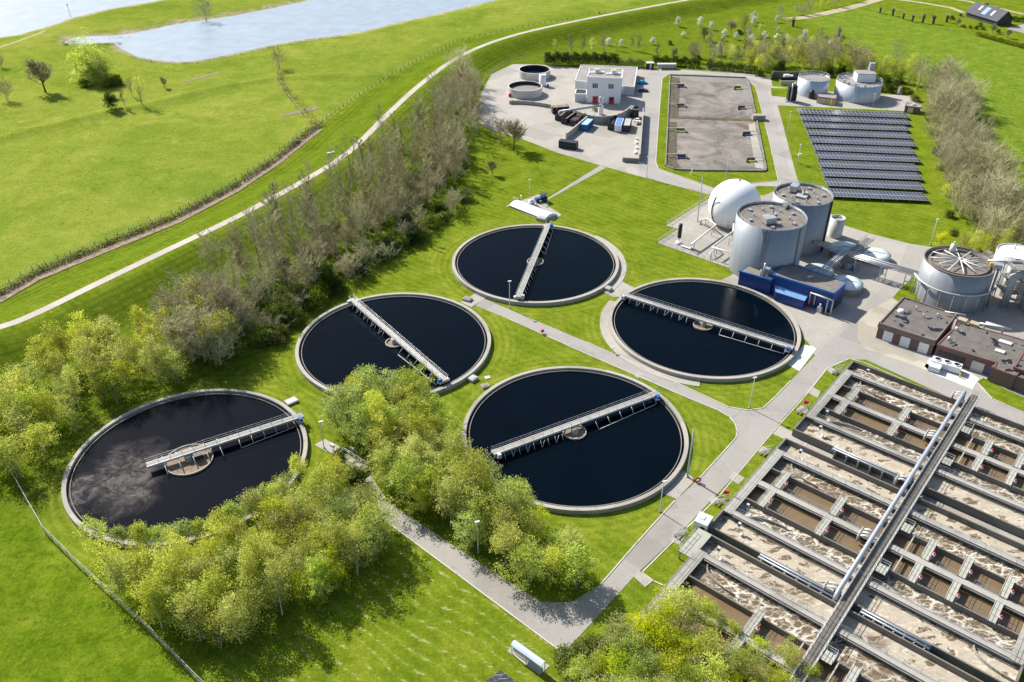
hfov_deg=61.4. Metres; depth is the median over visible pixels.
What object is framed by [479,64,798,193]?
works yard
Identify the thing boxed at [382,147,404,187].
bare tree
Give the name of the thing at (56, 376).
birch tree
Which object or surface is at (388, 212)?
bare tree
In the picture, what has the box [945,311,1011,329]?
pipe
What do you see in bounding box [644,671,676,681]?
willow tree
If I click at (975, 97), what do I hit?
pale bare tree
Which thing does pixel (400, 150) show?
budding tree
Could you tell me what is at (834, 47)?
bare tree
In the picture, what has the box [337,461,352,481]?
leafy bush
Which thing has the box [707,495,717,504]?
pavement
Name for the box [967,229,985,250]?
birch tree
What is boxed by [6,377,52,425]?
willow tree
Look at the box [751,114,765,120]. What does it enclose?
control hut
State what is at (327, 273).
evergreen bush
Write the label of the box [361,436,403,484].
willow tree
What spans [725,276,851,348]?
pavement
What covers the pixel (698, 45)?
budding willow
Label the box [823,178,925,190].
solar panel row
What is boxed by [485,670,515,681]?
ground solar panel
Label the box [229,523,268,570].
birch tree
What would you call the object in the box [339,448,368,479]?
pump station
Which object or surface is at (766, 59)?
birch tree
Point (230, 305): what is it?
budding willow
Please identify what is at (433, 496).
willow tree
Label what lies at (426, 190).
budding tree
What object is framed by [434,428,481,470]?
willow tree
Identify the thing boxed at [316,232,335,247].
thicket bush
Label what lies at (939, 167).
leafy bush
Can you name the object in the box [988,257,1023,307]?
pipe tower
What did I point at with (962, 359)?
window
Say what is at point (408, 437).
birch tree
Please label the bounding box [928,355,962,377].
cooling unit
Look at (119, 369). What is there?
birch tree
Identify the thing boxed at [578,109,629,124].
raised apron
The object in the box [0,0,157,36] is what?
river
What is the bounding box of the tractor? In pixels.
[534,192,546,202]
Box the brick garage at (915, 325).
[876,296,956,355]
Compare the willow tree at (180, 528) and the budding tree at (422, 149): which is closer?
the willow tree at (180, 528)
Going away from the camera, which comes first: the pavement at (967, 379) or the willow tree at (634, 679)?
the willow tree at (634, 679)
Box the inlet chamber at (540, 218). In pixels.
[536,215,547,221]
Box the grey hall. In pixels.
[575,65,637,95]
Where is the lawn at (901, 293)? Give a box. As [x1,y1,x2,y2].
[893,275,919,300]
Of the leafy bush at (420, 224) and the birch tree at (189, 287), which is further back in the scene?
the leafy bush at (420, 224)
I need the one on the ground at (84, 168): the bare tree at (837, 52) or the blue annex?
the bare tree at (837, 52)
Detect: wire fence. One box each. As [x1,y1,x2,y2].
[2,128,305,282]
[9,466,203,681]
[275,56,303,115]
[322,11,604,120]
[478,55,535,90]
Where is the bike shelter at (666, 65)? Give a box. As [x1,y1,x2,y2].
[657,63,675,68]
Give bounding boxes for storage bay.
[771,71,801,79]
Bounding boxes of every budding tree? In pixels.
[118,87,127,105]
[125,76,133,96]
[208,280,243,331]
[223,227,249,276]
[227,235,252,284]
[249,213,266,240]
[256,228,277,272]
[257,182,286,236]
[263,224,280,256]
[272,202,283,233]
[283,213,300,257]
[292,239,317,282]
[297,169,314,212]
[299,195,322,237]
[301,207,314,235]
[303,185,317,222]
[314,232,325,262]
[331,196,358,248]
[339,183,355,223]
[342,162,355,194]
[353,176,378,210]
[355,136,373,172]
[356,177,379,210]
[364,138,378,170]
[369,190,386,232]
[375,156,397,201]
[378,171,397,200]
[380,185,391,218]
[386,111,397,145]
[387,177,406,227]
[396,118,406,141]
[396,138,408,168]
[402,175,415,202]
[405,119,424,161]
[409,145,421,171]
[410,131,431,166]
[414,104,429,134]
[416,133,438,174]
[418,174,433,206]
[424,113,438,151]
[429,108,441,140]
[435,95,448,125]
[437,156,446,182]
[438,74,447,101]
[442,122,457,149]
[444,139,462,178]
[445,106,455,141]
[450,121,463,161]
[454,63,465,89]
[467,84,484,121]
[472,97,484,123]
[567,34,574,52]
[578,35,585,51]
[599,32,610,51]
[628,36,635,49]
[636,34,642,46]
[655,40,660,55]
[706,31,715,53]
[709,43,718,64]
[717,37,726,58]
[730,45,740,64]
[741,13,749,35]
[743,36,749,57]
[744,39,755,60]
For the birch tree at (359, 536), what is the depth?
144.40 m
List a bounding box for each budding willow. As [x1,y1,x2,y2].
[133,286,189,348]
[148,275,210,325]
[163,294,217,345]
[172,282,217,316]
[183,264,226,303]
[190,0,213,20]
[196,297,249,348]
[202,271,256,311]
[212,286,254,338]
[270,47,286,68]
[489,117,508,142]
[685,42,699,59]
[692,41,704,54]
[757,33,770,45]
[758,43,776,58]
[769,33,788,47]
[773,45,791,63]
[776,4,783,15]
[792,37,813,64]
[798,4,808,13]
[804,45,822,69]
[806,0,816,11]
[811,40,830,67]
[836,42,864,63]
[846,45,868,68]
[848,55,866,69]
[851,43,878,69]
[856,53,878,70]
[906,53,938,89]
[921,102,960,145]
[922,75,945,98]
[923,96,955,127]
[924,87,965,123]
[924,92,953,127]
[925,54,960,83]
[927,60,947,80]
[929,65,953,90]
[931,123,959,149]
[932,63,960,84]
[934,151,989,184]
[935,163,978,209]
[940,170,988,217]
[941,157,979,191]
[943,66,975,92]
[945,113,975,130]
[946,127,974,159]
[948,77,973,96]
[951,179,981,205]
[952,111,989,141]
[954,149,991,176]
[954,180,986,212]
[955,97,984,122]
[956,187,1009,234]
[959,93,989,113]
[966,176,1019,226]
[969,164,992,179]
[972,205,1017,243]
[975,114,1003,141]
[976,131,1002,155]
[976,145,1014,172]
[976,163,997,178]
[986,199,1022,235]
[989,167,1021,193]
[993,211,1023,244]
[994,190,1023,217]
[998,196,1023,240]
[999,168,1023,209]
[1009,184,1023,218]
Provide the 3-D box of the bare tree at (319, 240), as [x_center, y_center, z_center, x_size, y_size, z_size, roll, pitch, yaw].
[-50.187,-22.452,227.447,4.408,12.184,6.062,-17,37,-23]
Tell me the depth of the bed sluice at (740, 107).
343.96 m
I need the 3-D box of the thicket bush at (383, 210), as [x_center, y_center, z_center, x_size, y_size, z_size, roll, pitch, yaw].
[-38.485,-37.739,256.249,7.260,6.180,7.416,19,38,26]
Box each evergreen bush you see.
[102,90,119,108]
[291,281,315,304]
[307,260,338,288]
[322,274,348,295]
[354,256,370,277]
[376,235,401,253]
[396,211,416,233]
[404,227,422,245]
[429,202,444,216]
[773,60,786,70]
[825,66,833,76]
[836,64,846,75]
[883,76,892,86]
[885,83,897,91]
[894,77,907,85]
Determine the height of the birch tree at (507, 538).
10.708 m
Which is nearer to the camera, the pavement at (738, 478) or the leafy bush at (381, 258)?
the pavement at (738, 478)
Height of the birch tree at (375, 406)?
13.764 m
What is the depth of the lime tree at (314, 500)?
153.32 m
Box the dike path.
[0,0,686,328]
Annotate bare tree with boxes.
[0,75,12,100]
[23,59,53,92]
[154,298,208,362]
[156,263,222,311]
[157,293,230,361]
[160,77,166,87]
[183,318,237,364]
[186,270,240,318]
[194,227,212,281]
[197,230,220,273]
[202,232,225,285]
[212,266,239,290]
[213,274,240,340]
[218,254,248,291]
[219,216,245,247]
[219,244,243,299]
[238,250,259,287]
[241,206,261,253]
[242,204,264,267]
[244,276,262,318]
[246,221,260,265]
[249,240,279,305]
[252,257,276,303]
[257,191,282,247]
[258,228,290,286]
[258,247,273,289]
[267,175,283,222]
[270,204,289,243]
[271,221,289,266]
[276,181,294,216]
[285,196,296,221]
[285,206,314,247]
[286,175,312,225]
[292,185,311,230]
[293,241,312,285]
[298,159,318,202]
[304,196,328,253]
[311,235,328,266]
[319,186,328,222]
[319,203,336,235]
[322,149,348,200]
[322,172,337,217]
[323,153,337,189]
[323,190,346,232]
[324,142,346,185]
[328,174,344,207]
[329,186,345,225]
[337,129,357,174]
[343,206,366,251]
[345,187,364,237]
[348,161,359,197]
[352,152,370,204]
[356,192,368,233]
[356,196,377,237]
[360,150,382,200]
[362,150,374,190]
[362,151,374,184]
[366,186,382,209]
[371,117,394,154]
[372,102,388,143]
[372,174,394,225]
[373,136,389,170]
[379,136,391,167]
[379,139,395,184]
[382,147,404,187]
[384,191,401,231]
[385,133,403,176]
[391,126,404,161]
[396,161,411,191]
[403,108,421,138]
[404,139,419,173]
[407,115,421,146]
[409,92,429,130]
[411,92,429,121]
[412,124,428,164]
[413,118,428,141]
[416,146,433,187]
[424,70,442,111]
[426,78,441,124]
[427,119,449,174]
[430,100,449,148]
[431,164,444,196]
[432,89,450,134]
[433,120,446,153]
[434,139,450,186]
[435,75,468,103]
[436,128,452,161]
[439,69,458,119]
[439,85,452,114]
[440,115,465,156]
[442,42,472,71]
[444,77,451,112]
[445,76,463,121]
[449,141,460,181]
[450,68,463,109]
[451,66,475,88]
[451,86,464,122]
[451,95,467,138]
[453,88,471,127]
[454,75,471,118]
[454,126,470,160]
[457,68,480,92]
[458,117,465,151]
[460,86,478,104]
[462,62,479,82]
[463,64,471,82]
[463,87,473,109]
[464,76,481,115]
[464,104,482,146]
[466,103,476,138]
[472,81,483,101]
[474,99,483,133]
[485,107,497,137]
[486,161,498,174]
[499,116,528,149]
[671,48,677,55]
[700,27,710,36]
[727,19,737,28]
[758,33,768,65]
[792,37,800,48]
[794,29,808,65]
[809,26,823,67]
[818,32,831,69]
[819,36,830,71]
[828,36,842,67]
[830,24,843,58]
[831,27,842,62]
[831,40,843,71]
[846,34,863,69]
[889,38,906,75]
[924,84,953,109]
[929,127,966,164]
[932,133,974,177]
[935,72,979,100]
[935,76,974,113]
[935,139,981,183]
[938,57,967,74]
[938,113,993,145]
[943,88,978,119]
[945,135,974,171]
[953,69,977,100]
[954,96,984,127]
[954,123,990,158]
[955,74,992,102]
[958,148,1002,177]
[959,122,991,145]
[960,173,1006,221]
[961,90,989,115]
[964,168,1023,212]
[967,141,998,168]
[971,159,1020,196]
[972,133,1023,179]
[979,201,1023,251]
[989,23,996,32]
[1008,191,1023,227]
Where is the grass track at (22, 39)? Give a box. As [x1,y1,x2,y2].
[0,31,44,47]
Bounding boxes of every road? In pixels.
[376,244,1023,647]
[639,72,792,194]
[1007,24,1023,32]
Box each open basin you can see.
[508,81,541,98]
[519,65,549,80]
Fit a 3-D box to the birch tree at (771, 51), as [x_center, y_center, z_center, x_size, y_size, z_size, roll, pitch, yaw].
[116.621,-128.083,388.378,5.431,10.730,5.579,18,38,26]
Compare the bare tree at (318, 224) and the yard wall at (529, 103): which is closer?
the bare tree at (318, 224)
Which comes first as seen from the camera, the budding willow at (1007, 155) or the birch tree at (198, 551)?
the birch tree at (198, 551)
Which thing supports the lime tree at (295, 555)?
on the ground at (84, 168)
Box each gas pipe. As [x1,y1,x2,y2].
[681,218,716,249]
[711,221,734,258]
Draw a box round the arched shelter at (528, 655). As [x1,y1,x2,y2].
[511,640,544,674]
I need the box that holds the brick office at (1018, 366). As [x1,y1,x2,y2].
[1013,351,1023,374]
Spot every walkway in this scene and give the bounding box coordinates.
[790,390,980,681]
[790,437,1023,543]
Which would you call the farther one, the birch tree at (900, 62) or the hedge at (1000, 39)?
the hedge at (1000, 39)
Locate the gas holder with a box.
[708,179,760,229]
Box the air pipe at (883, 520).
[823,390,966,601]
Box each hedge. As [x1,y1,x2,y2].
[543,51,618,65]
[617,57,645,67]
[652,55,701,67]
[705,60,757,72]
[858,6,975,35]
[975,31,1023,48]
[1012,16,1023,20]
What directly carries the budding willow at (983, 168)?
on the ground at (84, 168)
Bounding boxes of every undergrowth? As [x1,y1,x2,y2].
[54,371,233,489]
[172,536,388,663]
[239,200,474,358]
[381,491,600,604]
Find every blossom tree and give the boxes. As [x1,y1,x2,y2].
[675,16,680,24]
[714,42,724,54]
[751,16,757,23]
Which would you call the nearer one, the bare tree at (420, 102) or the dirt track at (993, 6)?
the bare tree at (420, 102)
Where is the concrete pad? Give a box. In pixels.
[658,199,732,267]
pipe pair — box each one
[757,554,839,601]
[831,446,912,486]
[859,608,930,651]
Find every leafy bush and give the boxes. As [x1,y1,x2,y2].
[76,78,88,87]
[99,77,119,87]
[107,76,121,86]
[110,74,122,85]
[242,283,257,295]
[242,316,275,346]
[251,302,265,310]
[256,328,286,347]
[261,303,272,319]
[261,310,281,322]
[266,300,291,323]
[268,324,290,337]
[270,291,296,305]
[272,286,287,297]
[273,309,296,325]
[274,298,310,321]
[278,255,289,265]
[284,304,309,328]
[287,283,312,300]
[302,286,331,310]
[307,257,319,267]
[313,280,341,297]
[329,449,347,461]
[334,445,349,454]
[335,260,354,272]
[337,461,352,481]
[339,464,368,486]
[363,218,376,229]
[367,232,387,251]
[368,251,389,264]
[372,239,392,258]
[386,231,396,238]
[389,235,408,248]
[393,232,411,248]
[412,226,426,241]
[415,219,428,230]
[419,163,435,175]
[419,228,429,237]
[423,212,443,226]
[435,210,448,222]
[439,203,451,212]
[455,185,473,201]
[456,194,464,202]
[550,637,596,672]
[556,660,582,681]
[578,633,596,657]
[588,632,613,667]
[755,69,764,76]
[897,85,906,92]
[906,89,913,95]
[909,94,920,102]
[931,143,946,155]
[935,164,944,169]
[943,208,955,218]
[948,228,958,235]
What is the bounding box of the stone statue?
[896,87,901,94]
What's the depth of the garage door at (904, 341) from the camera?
200.34 m
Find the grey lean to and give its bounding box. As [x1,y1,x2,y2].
[575,89,586,101]
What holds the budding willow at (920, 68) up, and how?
on the ground at (84, 168)
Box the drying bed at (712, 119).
[665,74,766,171]
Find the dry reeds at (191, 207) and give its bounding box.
[0,121,323,295]
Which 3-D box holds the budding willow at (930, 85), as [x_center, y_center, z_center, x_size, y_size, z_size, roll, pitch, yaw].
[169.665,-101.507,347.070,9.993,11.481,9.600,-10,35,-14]
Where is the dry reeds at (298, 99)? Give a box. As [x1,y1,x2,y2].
[277,71,319,128]
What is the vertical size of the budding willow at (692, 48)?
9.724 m
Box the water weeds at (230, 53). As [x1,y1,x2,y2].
[130,35,342,64]
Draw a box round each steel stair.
[674,525,690,536]
[713,494,728,504]
[759,445,773,454]
[796,404,809,413]
[832,365,844,373]
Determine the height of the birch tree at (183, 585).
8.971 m
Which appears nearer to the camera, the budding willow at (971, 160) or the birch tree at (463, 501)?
the birch tree at (463, 501)
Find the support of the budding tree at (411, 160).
on the ground at (84, 168)
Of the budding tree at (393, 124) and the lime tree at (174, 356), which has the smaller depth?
the lime tree at (174, 356)
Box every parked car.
[637,80,647,83]
[638,88,647,91]
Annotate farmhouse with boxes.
[965,2,1013,25]
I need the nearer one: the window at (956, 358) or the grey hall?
the window at (956, 358)
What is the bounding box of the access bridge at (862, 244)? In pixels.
[846,234,874,253]
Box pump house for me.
[816,93,836,104]
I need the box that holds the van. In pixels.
[983,321,1003,332]
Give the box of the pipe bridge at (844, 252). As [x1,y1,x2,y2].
[811,240,918,289]
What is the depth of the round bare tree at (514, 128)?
302.59 m
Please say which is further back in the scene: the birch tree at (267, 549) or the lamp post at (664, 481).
the lamp post at (664, 481)
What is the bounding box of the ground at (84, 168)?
[0,0,1023,681]
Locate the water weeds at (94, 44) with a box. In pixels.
[63,42,121,45]
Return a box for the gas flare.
[675,223,682,244]
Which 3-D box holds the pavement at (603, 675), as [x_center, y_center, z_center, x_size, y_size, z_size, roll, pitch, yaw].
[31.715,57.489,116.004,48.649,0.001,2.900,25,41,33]
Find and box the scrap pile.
[634,118,641,153]
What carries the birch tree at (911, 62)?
on the ground at (84, 168)
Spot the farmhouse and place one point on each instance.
(985, 12)
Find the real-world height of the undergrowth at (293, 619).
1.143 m
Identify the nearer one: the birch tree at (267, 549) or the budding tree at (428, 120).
the birch tree at (267, 549)
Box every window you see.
[936,350,942,357]
[941,351,947,358]
[947,353,953,360]
[953,355,959,361]
[959,357,965,364]
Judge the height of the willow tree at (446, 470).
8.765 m
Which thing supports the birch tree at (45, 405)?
on the ground at (84, 168)
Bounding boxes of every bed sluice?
[668,103,685,106]
[676,84,684,87]
[676,128,685,132]
[676,154,686,158]
[733,85,748,89]
[736,105,752,109]
[741,131,755,135]
[745,157,759,162]
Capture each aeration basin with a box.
[608,534,983,681]
[708,438,1023,681]
[792,361,1023,538]
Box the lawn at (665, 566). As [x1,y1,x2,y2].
[643,359,890,583]
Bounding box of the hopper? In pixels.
[598,96,604,114]
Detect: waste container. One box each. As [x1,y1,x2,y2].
[551,104,568,113]
[555,108,570,120]
[558,138,577,149]
[561,111,575,123]
[570,113,585,125]
[581,118,593,130]
[607,116,617,129]
[614,118,623,131]
[623,118,631,131]
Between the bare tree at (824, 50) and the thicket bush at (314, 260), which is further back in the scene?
the bare tree at (824, 50)
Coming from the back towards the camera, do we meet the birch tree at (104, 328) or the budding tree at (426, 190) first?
the budding tree at (426, 190)
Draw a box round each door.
[592,96,597,103]
[609,97,613,103]
[833,297,839,309]
[882,330,893,342]
[899,336,910,347]
[907,107,913,112]
[917,342,928,353]
[969,361,984,372]
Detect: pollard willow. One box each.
[921,12,926,22]
[931,13,937,23]
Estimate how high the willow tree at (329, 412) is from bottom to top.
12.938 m
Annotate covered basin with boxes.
[804,263,833,276]
[829,241,861,261]
[833,275,863,295]
[861,247,890,265]
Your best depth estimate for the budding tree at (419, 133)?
291.88 m
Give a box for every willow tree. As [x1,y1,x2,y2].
[0,391,28,432]
[0,437,13,468]
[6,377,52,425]
[16,358,47,390]
[35,376,78,418]
[68,513,109,553]
[71,52,98,84]
[76,26,106,76]
[84,57,107,83]
[88,47,117,79]
[91,369,131,403]
[101,344,129,370]
[106,524,129,554]
[114,336,135,359]
[123,519,152,548]
[140,522,170,555]
[141,576,193,623]
[153,345,190,384]
[157,521,177,546]
[171,517,196,554]
[180,577,224,626]
[185,516,206,541]
[198,517,219,539]
[202,538,255,591]
[203,505,229,538]
[205,536,244,572]
[220,498,243,521]
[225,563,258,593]
[229,572,275,640]
[231,502,252,526]
[236,486,263,528]
[244,490,267,522]
[252,481,287,511]
[268,477,288,497]
[271,471,298,494]
[283,484,310,524]
[287,452,309,489]
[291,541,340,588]
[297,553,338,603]
[305,461,345,505]
[315,382,363,432]
[316,494,351,531]
[332,381,373,433]
[332,487,357,516]
[336,401,383,456]
[336,489,368,522]
[337,372,369,405]
[337,401,373,443]
[349,492,402,544]
[351,363,388,402]
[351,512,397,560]
[361,386,390,407]
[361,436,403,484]
[370,401,408,442]
[374,367,407,404]
[377,435,415,464]
[378,446,434,508]
[378,460,412,491]
[387,401,417,438]
[388,362,439,407]
[390,390,437,435]
[407,396,440,439]
[409,459,448,503]
[415,389,450,426]
[415,425,444,466]
[416,448,454,482]
[425,455,485,522]
[426,474,456,513]
[433,440,463,476]
[434,424,461,453]
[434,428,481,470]
[436,461,464,497]
[437,410,464,444]
[449,506,493,551]
[461,492,502,540]
[471,449,504,485]
[478,477,520,523]
[479,474,544,540]
[494,473,533,519]
[497,535,552,590]
[505,534,541,570]
[539,526,571,558]
[544,541,600,590]
[598,607,637,668]
[608,650,651,681]
[610,672,647,681]
[612,628,654,672]
[622,642,663,681]
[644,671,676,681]
[646,675,688,681]
[672,658,711,681]
[719,640,773,681]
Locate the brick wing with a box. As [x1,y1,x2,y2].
[987,364,1023,393]
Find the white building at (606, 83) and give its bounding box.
[587,68,622,103]
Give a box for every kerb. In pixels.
[388,318,1023,650]
[655,74,778,187]
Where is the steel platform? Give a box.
[678,528,711,558]
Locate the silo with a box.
[827,214,845,238]
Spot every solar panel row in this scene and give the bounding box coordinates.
[796,108,909,117]
[799,115,910,126]
[802,122,909,131]
[805,129,911,139]
[808,136,916,146]
[811,144,915,153]
[814,152,921,163]
[817,160,919,171]
[820,169,923,181]
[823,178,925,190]
[827,188,928,202]
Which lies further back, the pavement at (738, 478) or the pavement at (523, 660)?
the pavement at (738, 478)
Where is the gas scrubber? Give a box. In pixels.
[783,82,797,101]
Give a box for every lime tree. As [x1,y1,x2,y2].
[64,36,91,81]
[122,585,149,617]
[163,344,184,364]
[222,595,263,628]
[253,532,270,553]
[282,543,304,569]
[287,566,310,601]
[295,468,325,517]
[295,524,320,546]
[312,496,330,510]
[316,542,355,585]
[332,525,348,553]
[337,513,353,526]
[404,474,434,514]
[525,501,555,543]
[562,651,592,681]
[572,665,607,681]
[586,646,609,675]
[597,640,636,680]
[619,608,658,646]
[633,606,668,640]
[638,582,677,624]
[642,594,689,654]
[654,645,687,681]
[665,625,694,655]
[667,633,704,676]
[672,587,701,614]
[684,648,729,681]
[690,594,719,619]
[705,607,727,628]
[707,659,733,681]
[719,617,741,638]
[723,672,743,681]
[745,634,771,653]
[754,53,764,68]
[768,633,804,673]
[801,57,807,69]
[803,661,822,681]
[821,58,833,69]
[838,49,855,73]
[874,64,883,75]
[884,55,895,74]
[895,69,905,79]
[906,71,916,84]
[933,228,950,245]
[941,182,954,195]
[957,226,974,248]
[984,228,999,249]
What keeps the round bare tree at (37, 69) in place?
on the ground at (84, 168)
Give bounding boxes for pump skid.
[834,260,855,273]
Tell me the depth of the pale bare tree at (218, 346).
191.86 m
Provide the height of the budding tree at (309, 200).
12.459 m
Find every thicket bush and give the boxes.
[234,318,252,335]
[238,289,261,305]
[240,302,253,322]
[241,299,259,320]
[242,311,258,331]
[248,283,270,305]
[252,309,265,324]
[253,270,267,286]
[258,313,294,330]
[260,265,278,282]
[270,253,283,269]
[276,272,299,290]
[277,263,289,281]
[285,261,302,283]
[288,241,308,255]
[288,254,308,275]
[289,273,312,286]
[290,287,314,309]
[303,254,323,274]
[304,262,325,287]
[305,238,318,257]
[306,229,320,246]
[307,221,328,238]
[308,245,327,261]
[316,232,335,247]
[319,219,331,233]
[322,235,338,253]
[327,240,341,260]
[327,260,340,274]
[328,220,341,233]
[333,231,343,247]
[334,253,353,279]
[337,250,358,277]
[338,229,350,247]
[345,257,369,277]
[347,235,374,252]
[349,243,370,261]
[351,229,367,244]
[352,216,367,230]
[361,244,371,260]
[364,243,380,265]
[369,219,381,231]
[375,204,394,221]
[375,241,401,259]
[393,218,410,233]
[398,173,413,191]
[398,190,418,208]
[399,194,421,211]
[405,201,429,221]
[405,218,421,232]
[406,183,424,197]
[407,169,417,182]
[408,192,424,205]
[410,180,423,192]
[414,172,426,184]
[426,172,440,185]
[429,188,441,199]
[430,179,443,189]
[433,180,445,192]
[434,172,449,183]
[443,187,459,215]
[445,186,459,201]
[445,191,463,210]
[447,160,470,175]
[447,163,462,175]
[456,152,472,167]
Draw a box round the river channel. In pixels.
[64,0,493,61]
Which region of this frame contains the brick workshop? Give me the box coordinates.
[934,323,1023,389]
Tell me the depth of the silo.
246.88 m
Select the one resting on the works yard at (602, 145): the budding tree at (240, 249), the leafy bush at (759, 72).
the leafy bush at (759, 72)
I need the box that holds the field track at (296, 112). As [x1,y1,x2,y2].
[281,107,318,115]
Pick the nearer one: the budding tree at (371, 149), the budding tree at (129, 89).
the budding tree at (371, 149)
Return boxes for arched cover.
[509,200,556,218]
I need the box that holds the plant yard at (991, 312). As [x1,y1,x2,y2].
[315,192,1023,629]
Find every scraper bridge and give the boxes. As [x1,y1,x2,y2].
[144,409,303,473]
[347,295,449,384]
[491,387,659,459]
[513,220,552,299]
[621,289,795,353]
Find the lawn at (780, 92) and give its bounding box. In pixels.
[771,88,787,96]
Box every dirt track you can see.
[782,0,881,19]
[902,0,965,12]
[960,0,1023,13]
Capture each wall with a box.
[509,100,550,107]
[566,116,587,138]
[571,105,631,123]
[622,157,638,162]
[639,108,643,161]
[780,81,796,84]
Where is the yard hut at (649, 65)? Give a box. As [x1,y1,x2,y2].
[646,62,653,68]
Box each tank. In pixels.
[61,388,307,548]
[295,292,490,402]
[452,224,626,305]
[462,366,688,514]
[539,73,545,86]
[600,278,800,386]
[630,105,638,117]
[729,200,807,276]
[772,181,833,255]
[779,74,796,79]
[797,70,829,97]
[808,90,815,98]
[834,62,882,103]
[910,241,1002,314]
[992,243,1023,288]
[1016,283,1023,312]
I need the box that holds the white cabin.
[693,511,712,531]
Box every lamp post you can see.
[319,420,324,448]
[474,520,479,553]
[508,280,510,307]
[659,480,667,511]
[685,429,694,477]
[696,177,702,221]
[748,376,756,408]
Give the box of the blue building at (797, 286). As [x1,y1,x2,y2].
[770,263,846,314]
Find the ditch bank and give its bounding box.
[0,129,322,301]
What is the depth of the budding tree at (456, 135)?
293.57 m
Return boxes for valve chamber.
[284,396,298,406]
[462,296,472,301]
[467,374,477,382]
[481,383,489,388]
[603,285,612,291]
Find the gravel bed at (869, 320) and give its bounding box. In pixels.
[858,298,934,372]
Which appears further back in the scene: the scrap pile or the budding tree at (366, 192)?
the scrap pile
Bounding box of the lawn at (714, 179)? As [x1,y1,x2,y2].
[656,74,777,187]
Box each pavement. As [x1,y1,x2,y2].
[461,294,484,306]
[507,194,561,220]
[507,647,549,674]
[547,165,604,198]
[599,662,625,681]
[608,282,633,296]
[633,571,651,586]
[634,372,643,377]
[663,471,692,498]
[668,530,685,544]
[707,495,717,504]
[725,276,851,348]
[728,471,743,483]
[772,86,921,111]
[773,426,801,440]
[788,345,815,370]
[806,387,820,397]
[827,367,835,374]
[925,356,978,388]
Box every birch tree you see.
[0,365,29,411]
[0,393,8,428]
[0,399,36,441]
[0,432,30,477]
[1,361,30,394]
[5,369,33,400]
[13,419,60,462]
[22,332,49,372]
[28,387,65,427]
[32,337,72,376]
[39,347,75,388]
[40,319,75,368]
[48,364,73,392]
[54,391,84,432]
[59,364,84,407]
[64,308,92,347]
[64,333,104,375]
[70,337,114,384]
[73,325,100,359]
[81,357,106,399]
[81,529,124,596]
[84,323,119,359]
[87,314,121,341]
[88,314,125,358]
[91,350,123,389]
[100,333,131,383]
[101,550,133,591]
[105,358,146,395]
[113,335,142,375]
[115,543,155,595]
[124,541,155,584]
[126,566,176,622]
[127,303,152,334]
[129,322,163,358]
[131,71,149,102]
[135,332,166,382]
[135,575,169,628]
[137,538,176,579]
[142,334,166,376]
[143,565,176,593]
[147,300,177,343]
[148,546,191,602]
[155,305,178,349]
[160,586,196,631]
[161,305,194,351]
[162,530,197,575]
[170,587,211,643]
[172,572,202,608]
[174,553,215,589]
[177,306,201,355]
[177,320,197,357]
[179,274,200,303]
[187,551,231,588]
[189,293,216,326]
[190,537,209,572]
[192,593,239,628]
[193,533,234,575]
[194,314,232,366]
[194,514,241,558]
[197,565,236,615]
[197,607,237,649]
[207,309,231,348]
[212,308,245,355]
[212,510,256,553]
[214,591,253,645]
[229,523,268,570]
[233,543,264,600]
[237,534,266,586]
[249,491,301,534]
[251,506,303,546]
[254,529,285,564]
[254,537,288,576]
[257,556,294,614]
[259,556,295,599]
[272,525,299,558]
[281,480,314,531]
[281,539,307,585]
[290,517,318,565]
[292,531,319,574]
[294,501,328,530]
[304,519,336,563]
[308,502,335,554]
[310,474,341,524]
[320,453,347,487]
[320,513,362,567]
[322,450,356,501]
[325,378,366,419]
[336,523,378,575]
[344,374,366,393]
[346,519,372,559]
[347,499,377,532]
[349,478,385,516]
[359,409,407,446]
[360,387,392,441]
[361,426,391,475]
[366,392,390,417]
[382,416,420,449]
[387,382,407,413]
[389,374,431,411]
[394,434,436,470]
[397,430,442,482]
[398,377,435,414]
[403,408,428,447]
[423,411,446,442]
[433,475,460,524]
[444,448,462,477]
[448,472,492,529]
[455,446,495,498]
[475,473,499,508]
[484,496,516,548]
[488,520,528,575]
[511,478,537,526]
[511,500,550,561]
[537,542,567,589]
[557,523,589,562]
[659,581,709,636]
[690,623,727,666]
[714,636,753,677]
[727,45,734,59]
[739,47,745,63]
[742,47,757,71]
[756,52,774,67]
[757,661,797,681]
[766,45,775,67]
[771,40,782,64]
[785,45,794,69]
[793,39,805,70]
[867,54,878,70]
[879,54,890,78]
[887,57,904,79]
[903,52,919,79]
[953,226,970,246]
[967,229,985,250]
[981,236,994,254]
[985,224,1000,249]
[994,227,1015,250]
[1006,221,1020,242]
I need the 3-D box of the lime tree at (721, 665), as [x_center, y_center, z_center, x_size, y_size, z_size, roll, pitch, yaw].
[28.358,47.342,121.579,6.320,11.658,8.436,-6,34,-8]
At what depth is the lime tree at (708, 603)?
135.28 m
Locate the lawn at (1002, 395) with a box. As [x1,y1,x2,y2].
[978,378,1023,411]
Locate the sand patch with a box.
[185,72,218,81]
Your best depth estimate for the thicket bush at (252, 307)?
210.00 m
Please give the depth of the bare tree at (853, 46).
382.72 m
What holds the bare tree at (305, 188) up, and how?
on the ground at (84, 168)
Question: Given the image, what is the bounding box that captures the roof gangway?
[782,196,794,206]
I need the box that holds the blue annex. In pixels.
[738,263,775,294]
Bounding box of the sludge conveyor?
[558,105,600,116]
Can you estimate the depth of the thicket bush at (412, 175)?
278.24 m
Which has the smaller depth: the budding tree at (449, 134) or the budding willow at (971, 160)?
the budding willow at (971, 160)
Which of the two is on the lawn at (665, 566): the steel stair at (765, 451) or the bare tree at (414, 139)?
the steel stair at (765, 451)
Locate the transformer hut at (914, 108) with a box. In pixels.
[904,102,921,113]
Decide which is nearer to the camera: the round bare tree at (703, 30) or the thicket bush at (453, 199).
the thicket bush at (453, 199)

